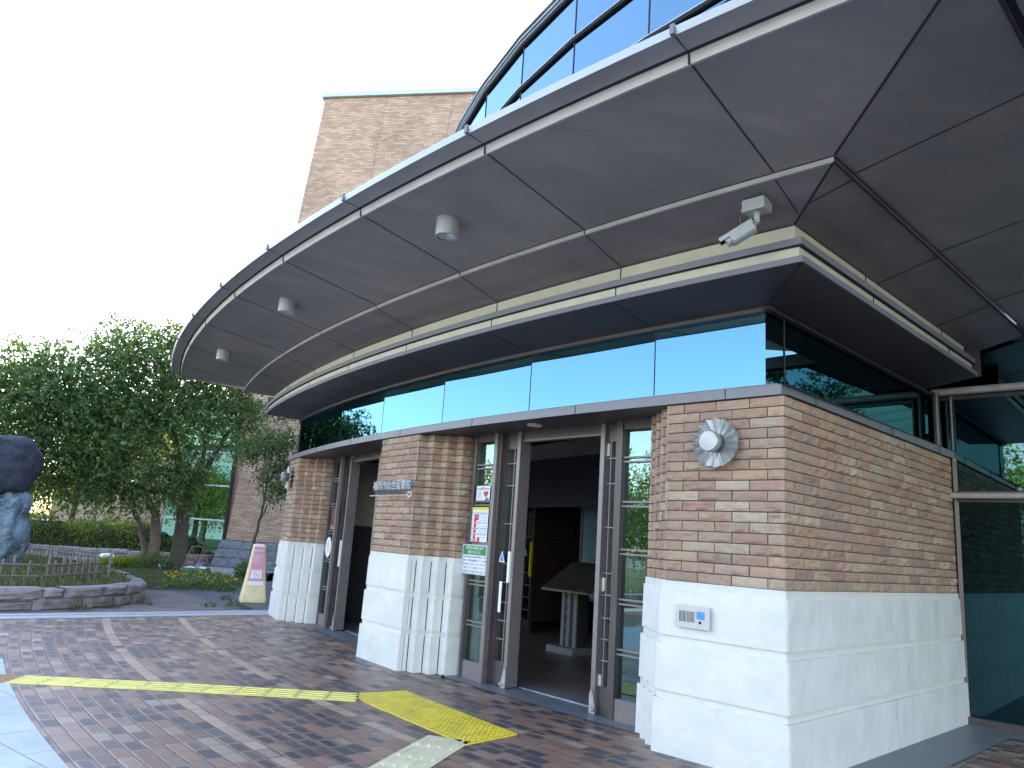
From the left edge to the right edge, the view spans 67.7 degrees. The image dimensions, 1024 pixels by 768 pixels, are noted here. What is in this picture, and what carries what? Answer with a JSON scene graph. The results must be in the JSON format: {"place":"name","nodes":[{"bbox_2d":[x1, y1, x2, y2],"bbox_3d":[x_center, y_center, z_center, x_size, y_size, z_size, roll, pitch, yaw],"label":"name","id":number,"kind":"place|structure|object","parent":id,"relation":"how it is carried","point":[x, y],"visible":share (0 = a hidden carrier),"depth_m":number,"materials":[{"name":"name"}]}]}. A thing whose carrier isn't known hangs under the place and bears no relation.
{"place":"outdoors","nodes":[
{"label":"outdoors","id":0,"kind":"place"},
{"bbox_2d":[0,658,68,767],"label":"granite paving","id":1,"kind":"structure","parent":0,"point":[24,743],"depth_m":5.28,"materials":[{"name":"grey stone"}]},
{"bbox_2d":[0,674,23,682],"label":"tactile strip","id":2,"kind":"object","parent":1,"relation":"on","point":[5,678],"visible":1,"depth_m":7.21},
{"bbox_2d":[99,553,114,558],"bbox_3d":[-13.469,5.811,25.366,0.628,0.390,0.628,9,-13,-22],"label":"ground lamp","id":3,"kind":"object","parent":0,"point":[105,554],"visible":0.24,"depth_m":25.21,"materials":[{"name":"white plastic"}]},
{"bbox_2d":[0,589,267,613],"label":"side paving","id":4,"kind":"structure","parent":0,"point":[166,600],"depth_m":14.34,"materials":[{"name":"grey concrete"}]},
{"bbox_2d":[0,554,146,610],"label":"planter wall","id":5,"kind":"structure","parent":4,"relation":"on","point":[13,598],"depth_m":12.87,"materials":[{"name":"stone"}]},
{"bbox_2d":[0,552,141,590],"bbox_3d":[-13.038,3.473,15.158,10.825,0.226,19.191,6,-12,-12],"label":"planter grass","id":6,"kind":"structure","parent":5,"relation":"in","point":[114,577],"depth_m":15.11,"materials":[{"name":"green plant"}]},
{"bbox_2d":[0,555,40,584],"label":"picket fence","id":7,"kind":"object","parent":6,"relation":"on","point":[14,564],"visible":0.87,"depth_m":13.23,"materials":[{"name":"brown wood"}]},
{"bbox_2d":[0,435,43,565],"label":"rock sculpture","id":8,"kind":"object","parent":6,"relation":"on","point":[21,462],"visible":0.94,"depth_m":17.04,"materials":[{"name":"grey stone"}]},
{"bbox_2d":[24,544,54,557],"bbox_3d":[-13.371,4.644,21.155,2.177,0.498,0.068,-2,-13,25],"label":"picket fence","id":9,"kind":"object","parent":6,"relation":"on","point":[38,548],"visible":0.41,"depth_m":20.96,"materials":[{"name":"brown wood"}]},
{"bbox_2d":[41,555,103,582],"bbox_3d":[-8.293,3.530,14.445,0.069,0.587,1.873,3,-12,3],"label":"picket fence","id":10,"kind":"object","parent":6,"relation":"on","point":[68,574],"visible":0.77,"depth_m":14.36,"materials":[{"name":"brown wood"}]},
{"bbox_2d":[55,546,96,566],"bbox_3d":[-11.232,4.468,19.641,2.811,0.500,0.069,-7,-16,41],"label":"picket fence","id":11,"kind":"object","parent":6,"relation":"on","point":[77,553],"visible":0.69,"depth_m":19.72,"materials":[{"name":"brown wood"}]},
{"bbox_2d":[107,552,112,577],"bbox_3d":[-8.543,3.887,16.238,0.068,0.590,1.350,10,-13,-26],"label":"picket fence","id":12,"kind":"object","parent":6,"relation":"on","point":[110,563],"visible":0.84,"depth_m":15.78,"materials":[{"name":"brown wood"}]},
{"bbox_2d":[67,602,93,610],"bbox_3d":[-7.214,3.708,12.762,0.442,0.164,0.386,4,-12,0],"label":"weed","id":13,"kind":"object","parent":4,"relation":"on","point":[77,607],"visible":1,"depth_m":12.75,"materials":[{"name":"green plant"}]},
{"bbox_2d":[101,603,120,608],"bbox_3d":[-7.022,3.874,13.380,0.342,0.112,0.255,-1,-13,21],"label":"weed","id":14,"kind":"object","parent":4,"relation":"on","point":[109,605],"visible":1,"depth_m":13.38,"materials":[{"name":"green plant"}]},
{"bbox_2d":[137,599,153,604],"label":"weed","id":15,"kind":"object","parent":4,"relation":"on","point":[142,602],"visible":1,"depth_m":14.26,"materials":[{"name":"green plant"}]},
{"bbox_2d":[200,601,216,606],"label":"weed","id":16,"kind":"object","parent":4,"relation":"on","point":[212,604],"visible":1,"depth_m":14.72,"materials":[{"name":"green plant"}]},
{"bbox_2d":[237,604,250,608],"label":"weed","id":17,"kind":"object","parent":4,"relation":"on","point":[246,606],"visible":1,"depth_m":14.70,"materials":[{"name":"green plant"}]},
{"bbox_2d":[53,555,273,580],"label":"walkway","id":18,"kind":"structure","parent":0,"point":[231,570],"depth_m":26.97,"materials":[{"name":"grey concrete"}]},
{"bbox_2d":[27,544,140,557],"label":"planter wall","id":19,"kind":"structure","parent":18,"relation":"on","point":[118,551],"depth_m":29.56,"materials":[{"name":"stone"}]},
{"bbox_2d":[62,555,145,567],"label":"sunlit grass","id":20,"kind":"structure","parent":18,"relation":"on","point":[119,561],"depth_m":23.68,"materials":[{"name":"green plant"}]},
{"bbox_2d":[159,552,213,565],"bbox_3d":[-12.233,6.591,28.716,2.522,0.443,1.077,11,-14,-30],"label":"stone bench","id":21,"kind":"object","parent":18,"relation":"on","point":[190,560],"visible":0.33,"depth_m":28.49,"materials":[{"name":"stone"}]},
{"bbox_2d":[165,573,273,608],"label":"slate paving","id":22,"kind":"structure","parent":0,"point":[211,595],"depth_m":17.09,"materials":[{"name":"grey stone"}]},
{"bbox_2d":[158,567,243,592],"bbox_3d":[-8.114,5.038,19.824,2.355,0.416,4.536,7,-12,-16],"label":"flower bed","id":23,"kind":"object","parent":22,"relation":"on","point":[218,581],"visible":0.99,"depth_m":18.66,"materials":[{"name":"green plant"}]},
{"bbox_2d":[225,412,300,567],"bbox_3d":[-6.864,2.805,21.633,2.746,5.619,1.873,4,-12,0],"label":"maple tree","id":24,"kind":"object","parent":23,"relation":"in","point":[256,450],"visible":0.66,"depth_m":21.55,"materials":[{"name":"green plant"}]},
{"bbox_2d":[217,594,235,599],"bbox_3d":[-6.081,4.528,16.234,0.360,0.132,0.331,-1,-13,20],"label":"weed","id":25,"kind":"object","parent":22,"relation":"on","point":[226,597],"visible":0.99,"depth_m":16.23,"materials":[{"name":"green plant"}]},
{"bbox_2d":[226,600,242,606],"bbox_3d":[-5.511,4.338,15.122,0.384,0.133,0.321,-1,-13,22],"label":"weed","id":26,"kind":"object","parent":22,"relation":"on","point":[230,603],"visible":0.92,"depth_m":15.09,"materials":[{"name":"green plant"}]},
{"bbox_2d":[231,558,269,578],"bbox_3d":[-8.139,5.729,23.821,1.176,0.675,1.068,4,-12,0],"label":"shrub","id":27,"kind":"object","parent":22,"relation":"on","point":[241,571],"visible":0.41,"depth_m":23.64,"materials":[{"name":"green plant"}]},
{"bbox_2d":[239,544,265,602],"bbox_3d":[-5.462,4.029,16.297,0.530,1.200,0.450,9,-13,-22],"label":"sign stand","id":28,"kind":"object","parent":22,"relation":"on","point":[253,590],"visible":1,"depth_m":16.13,"materials":[{"name":"beige plastic"}]},
{"bbox_2d":[0,0,550,512],"label":"sky","id":29,"kind":"structure","parent":0,"point":[150,150],"materials":[{"name":"white"}]},
{"bbox_2d":[0,615,1023,767],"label":"plaza paving","id":30,"kind":"structure","parent":0,"point":[84,727],"depth_m":6.77,"materials":[{"name":"brown brick"}]},
{"bbox_2d":[4,675,359,701],"bbox_3d":[-3.083,2.906,7.309,3.209,0.015,0.405,5,-12,-4],"label":"tactile strip","id":31,"kind":"object","parent":30,"relation":"on","point":[185,687],"visible":1,"depth_m":7.27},
{"bbox_2d":[368,735,468,767],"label":"tactile strip","id":32,"kind":"object","parent":30,"relation":"on","point":[428,751],"visible":1,"depth_m":5.59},
{"bbox_2d":[354,690,516,744],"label":"tactile block","id":33,"kind":"structure","parent":30,"relation":"on","point":[438,718],"depth_m":6.78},
{"bbox_2d":[171,0,1023,767],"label":"entrance building","id":34,"kind":"structure","parent":30,"relation":"on","point":[835,544],"depth_m":6.95,"materials":[{"name":"metal"}]},
{"bbox_2d":[216,349,230,361],"bbox_3d":[-4.753,-0.473,12.585,0.212,0.175,0.212,4,-12,0],"label":"ceiling spotlight","id":35,"kind":"object","parent":34,"relation":"attached to","point":[222,355],"visible":0.98,"depth_m":12.50,"materials":[{"name":"grey metal"}]},
{"bbox_2d":[281,466,291,487],"bbox_3d":[-4.206,1.726,14.195,0.160,0.414,0.414,9,-13,-25],"label":"wall lamp","id":36,"kind":"object","parent":34,"relation":"attached to","point":[286,477],"visible":1,"depth_m":14.13,"materials":[{"name":"metal"}]},
{"bbox_2d":[278,297,295,314],"bbox_3d":[-2.823,-0.973,9.589,0.212,0.175,0.212,4,-12,0],"label":"ceiling spotlight","id":37,"kind":"object","parent":34,"relation":"attached to","point":[286,306],"visible":0.98,"depth_m":9.51,"materials":[{"name":"grey metal"}]},
{"bbox_2d":[325,537,330,556],"bbox_3d":[-3.137,2.784,13.039,0.005,0.338,0.340,10,-13,-28],"label":"round sticker","id":38,"kind":"object","parent":34,"relation":"attached to","point":[328,547],"visible":1,"depth_m":13.04,"materials":[{"name":"white plastic"}]},
{"bbox_2d":[330,508,335,528],"bbox_3d":[-3.075,2.314,13.125,0.005,0.360,0.220,10,-13,-28],"label":"hanging poster","id":39,"kind":"object","parent":34,"relation":"attached to","point":[332,518],"visible":1,"depth_m":13.13,"materials":[{"name":"paper"}]},
{"bbox_2d":[338,540,341,566],"bbox_3d":[-2.827,2.785,12.557,0.030,0.420,0.035,10,-13,-28],"label":"door handle plate","id":40,"kind":"object","parent":34,"relation":"attached to","point":[340,548],"depth_m":12.54,"materials":[{"name":"silver metal"}]},
{"bbox_2d":[329,455,360,630],"bbox_3d":[-2.801,2.603,12.709,0.208,2.840,0.293,10,-14,-29],"label":"door leaf","id":41,"kind":"structure","parent":34,"relation":"in","point":[353,469],"depth_m":12.61,"materials":[{"name":"grey metal"}]},
{"bbox_2d":[366,450,382,588],"bbox_3d":[-1.991,2.390,11.445,0.160,2.835,0.253,11,-14,-31],"label":"door leaf","id":42,"kind":"structure","parent":34,"relation":"in","point":[381,451],"depth_m":11.59,"materials":[{"name":"brown metal"}]},
{"bbox_2d":[370,479,411,496],"bbox_3d":[-1.573,1.361,9.892,0.033,0.222,1.159,12,-14,-35],"label":"library sign","id":43,"kind":"object","parent":34,"relation":"attached to","point":[388,485],"visible":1,"depth_m":9.82,"materials":[{"name":"metal"}]},
{"bbox_2d":[435,214,459,241],"bbox_3d":[-0.577,-1.398,6.851,0.212,0.175,0.212,4,-12,0],"label":"ceiling spotlight","id":44,"kind":"object","parent":34,"relation":"attached to","point":[447,227],"visible":1,"depth_m":6.77,"materials":[{"name":"grey metal"}]},
{"bbox_2d":[461,544,486,575],"bbox_3d":[-0.440,2.085,9.070,0.006,0.345,0.545,13,-15,-37],"label":"notice poster","id":45,"kind":"object","parent":34,"relation":"attached to","point":[474,557],"visible":1,"depth_m":9.08,"materials":[{"name":"white paper"}]},
{"bbox_2d":[470,507,488,543],"bbox_3d":[-0.392,1.687,9.134,0.006,0.423,0.330,13,-15,-37],"label":"calendar poster","id":46,"kind":"object","parent":34,"relation":"attached to","point":[479,527],"visible":1,"depth_m":9.13,"materials":[{"name":"white paper"}]},
{"bbox_2d":[476,486,489,499],"bbox_3d":[-0.348,1.312,9.189,0.005,0.175,0.270,13,-15,-37],"label":"heart poster","id":47,"kind":"object","parent":34,"relation":"attached to","point":[483,492],"visible":1,"depth_m":9.19,"materials":[{"name":"white paper"}]},
{"bbox_2d":[497,581,501,611],"bbox_3d":[-0.139,2.419,8.689,0.004,0.340,0.045,13,-15,-38],"label":"door label","id":48,"kind":"object","parent":34,"relation":"attached to","point":[499,596],"depth_m":8.69,"materials":[{"name":"white plastic"}]},
{"bbox_2d":[499,552,503,561],"bbox_3d":[-0.116,1.982,8.788,0.001,0.126,0.110,13,-15,-38],"label":"warning sticker","id":49,"kind":"object","parent":34,"relation":"attached to","point":[501,559],"visible":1,"depth_m":8.79,"materials":[{"name":"blue plastic"}]},
{"bbox_2d":[506,551,511,582],"bbox_3d":[-0.032,2.065,8.627,0.030,0.340,0.035,13,-15,-38],"label":"door handle plate","id":50,"kind":"object","parent":34,"relation":"attached to","point":[509,566],"depth_m":8.62,"materials":[{"name":"silver metal"}]},
{"bbox_2d":[490,432,530,688],"bbox_3d":[-0.006,1.964,8.770,0.295,2.840,0.333,4,-12,0],"label":"door leaf","id":51,"kind":"structure","parent":34,"relation":"in","point":[506,633],"depth_m":8.72,"materials":[{"name":"grey metal"}]},
{"bbox_2d":[520,507,537,633],"bbox_3d":[0.277,3.424,14.148,0.268,2.250,0.443,4,-12,0],"label":"inner door","id":52,"kind":"structure","parent":34,"relation":"in","point":[532,515],"depth_m":14.08,"materials":[{"name":"brown metal"}]},
{"bbox_2d":[527,423,541,426],"bbox_3d":[0.247,0.452,8.325,0.170,0.020,0.170,4,-12,0],"label":"ceiling lamp","id":53,"kind":"object","parent":34,"relation":"attached to","point":[533,425],"visible":1,"depth_m":8.28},
{"bbox_2d":[541,562,595,655],"bbox_3d":[1.029,3.399,11.579,0.670,1.345,1.050,13,-15,-37],"label":"lectern sign","id":54,"kind":"object","parent":34,"relation":"on","point":[573,583],"visible":0.82,"depth_m":11.61,"materials":[{"name":"grey metal"}]},
{"bbox_2d":[579,507,597,601],"bbox_3d":[1.840,3.204,14.222,1.211,2.916,0.070,-1,-13,21],"label":"information board","id":55,"kind":"object","parent":34,"relation":"on","point":[588,535],"visible":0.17,"depth_m":14.43,"materials":[{"name":"teal glass"}]},
{"bbox_2d":[588,423,616,714],"bbox_3d":[0.979,1.795,7.651,0.255,2.840,0.233,14,-16,-41],"label":"door leaf","id":56,"kind":"structure","parent":34,"relation":"in","point":[601,617],"depth_m":7.64,"materials":[{"name":"grey metal"}]},
{"bbox_2d":[675,604,709,630],"bbox_3d":[1.448,1.871,6.131,0.310,0.175,0.019,-8,-17,44],"label":"intercom panel","id":57,"kind":"object","parent":34,"relation":"attached to","point":[693,617],"visible":1,"depth_m":6.12,"materials":[{"name":"white plastic"}]},
{"bbox_2d":[692,417,738,467],"bbox_3d":[1.640,0.473,6.243,0.414,0.414,0.160,-8,-17,44],"label":"wall lamp","id":58,"kind":"object","parent":34,"relation":"attached to","point":[715,443],"visible":1,"depth_m":6.22,"materials":[{"name":"metal"}]},
{"bbox_2d":[718,195,771,246],"bbox_3d":[1.714,-1.174,5.627,0.371,0.345,0.168,-3,-13,29],"label":"security camera","id":59,"kind":"object","parent":34,"relation":"attached to","point":[756,208],"visible":1,"depth_m":5.58,"materials":[{"name":"grey plastic"}]},
{"bbox_2d":[294,614,1023,767],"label":"threshold strip","id":60,"kind":"object","parent":30,"relation":"on","point":[950,748],"visible":0.34,"depth_m":7.37,"materials":[{"name":"grey stone"}]},
{"label":"ground","id":61,"kind":"structure","parent":0,"visible":0},
{"bbox_2d":[0,309,218,568],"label":"cherry tree","id":62,"kind":"object","parent":61,"relation":"on","point":[52,402],"visible":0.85,"depth_m":22.38,"materials":[{"name":"green plant"}]},
{"bbox_2d":[49,416,172,524],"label":"brick hall","id":63,"kind":"structure","parent":61,"relation":"on","point":[79,515],"depth_m":43.11,"materials":[{"name":"brown brick"}]},
{"bbox_2d":[0,610,268,619],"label":"kerb strip","id":64,"kind":"object","parent":61,"relation":"on","point":[15,616],"visible":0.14,"depth_m":12.54,"materials":[{"name":"concrete"}]},
{"bbox_2d":[0,614,285,619],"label":"drain gap","id":65,"kind":"object","parent":64,"relation":"on","point":[117,617],"visible":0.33,"depth_m":12.14,"materials":[{"name":"grey metal"}]},
{"bbox_2d":[105,565,181,590],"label":"verge grass","id":66,"kind":"structure","parent":61,"relation":"on","point":[150,577],"depth_m":21.12,"materials":[{"name":"green plant"}]},
{"bbox_2d":[126,551,181,569],"bbox_3d":[-11.086,5.504,23.728,1.722,0.679,1.085,4,-12,0],"label":"shrub","id":67,"kind":"object","parent":61,"relation":"on","point":[145,562],"visible":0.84,"depth_m":23.65,"materials":[{"name":"green plant"}]},
{"bbox_2d":[90,309,281,570],"bbox_3d":[-10.292,1.768,24.378,5.751,8.371,4.351,11,-14,-30],"label":"cherry tree","id":68,"kind":"object","parent":61,"relation":"on","point":[184,490],"visible":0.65,"depth_m":24.04,"materials":[{"name":"green plant"}]},
{"bbox_2d":[182,546,210,570],"bbox_3d":[-9.504,5.363,23.133,0.741,0.877,0.686,-1,-13,22],"label":"sandwich frame","id":69,"kind":"object","parent":61,"relation":"on","point":[194,558],"visible":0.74,"depth_m":23.17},
{"bbox_2d":[182,566,210,572],"bbox_3d":[-9.653,5.709,23.346,0.720,0.240,0.450,4,-12,0],"label":"plastic crate","id":70,"kind":"object","parent":61,"relation":"on","point":[186,568],"visible":0.55,"depth_m":23.15,"materials":[{"name":"green plastic"}]},
{"bbox_2d":[153,386,251,466],"bbox_3d":[-14.850,2.748,35.983,5.792,10.566,3.738,4,-12,0],"label":"background tree","id":71,"kind":"object","parent":61,"relation":"on","point":[167,434],"visible":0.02,"depth_m":35.80,"materials":[{"name":"green plant"}]},
{"bbox_2d":[161,400,265,554],"bbox_3d":[-11.348,4.347,32.421,4.000,6.440,5.205,2,-12,10],"label":"glass annex","id":72,"kind":"object","parent":61,"relation":"on","point":[208,531],"visible":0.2,"depth_m":29.94,"materials":[{"name":"glass"},{"name":"metal"}]},
{"bbox_2d":[230,393,257,400],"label":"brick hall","id":73,"kind":"structure","parent":61,"relation":"on","point":[255,395],"depth_m":46.62,"materials":[{"name":"beige brick"}]},
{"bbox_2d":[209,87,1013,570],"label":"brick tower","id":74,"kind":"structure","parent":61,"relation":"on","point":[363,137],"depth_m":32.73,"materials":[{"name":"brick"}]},
{"label":"hedge bed","id":75,"kind":"structure","parent":0,"visible":0},
{"bbox_2d":[17,383,133,520],"bbox_3d":[-20.061,3.342,33.041,7.501,7.561,4.109,4,-12,0],"label":"background tree","id":76,"kind":"object","parent":75,"relation":"on","point":[70,514],"visible":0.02,"depth_m":32.76,"materials":[{"name":"green plant"}]},
{"bbox_2d":[29,511,150,550],"bbox_3d":[-21.898,5.241,29.051,19.819,1.511,3.487,8,-13,-20],"label":"clipped hedge","id":77,"kind":"object","parent":75,"relation":"on","point":[50,531],"visible":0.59,"depth_m":30.35,"materials":[{"name":"green plant"}]},
{"bbox_2d":[148,531,201,554],"bbox_3d":[-13.022,6.345,29.903,2.072,1.066,1.100,3,-12,3],"label":"clipped hedge","id":78,"kind":"object","parent":75,"relation":"on","point":[166,544],"visible":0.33,"depth_m":29.52,"materials":[{"name":"green plant"}]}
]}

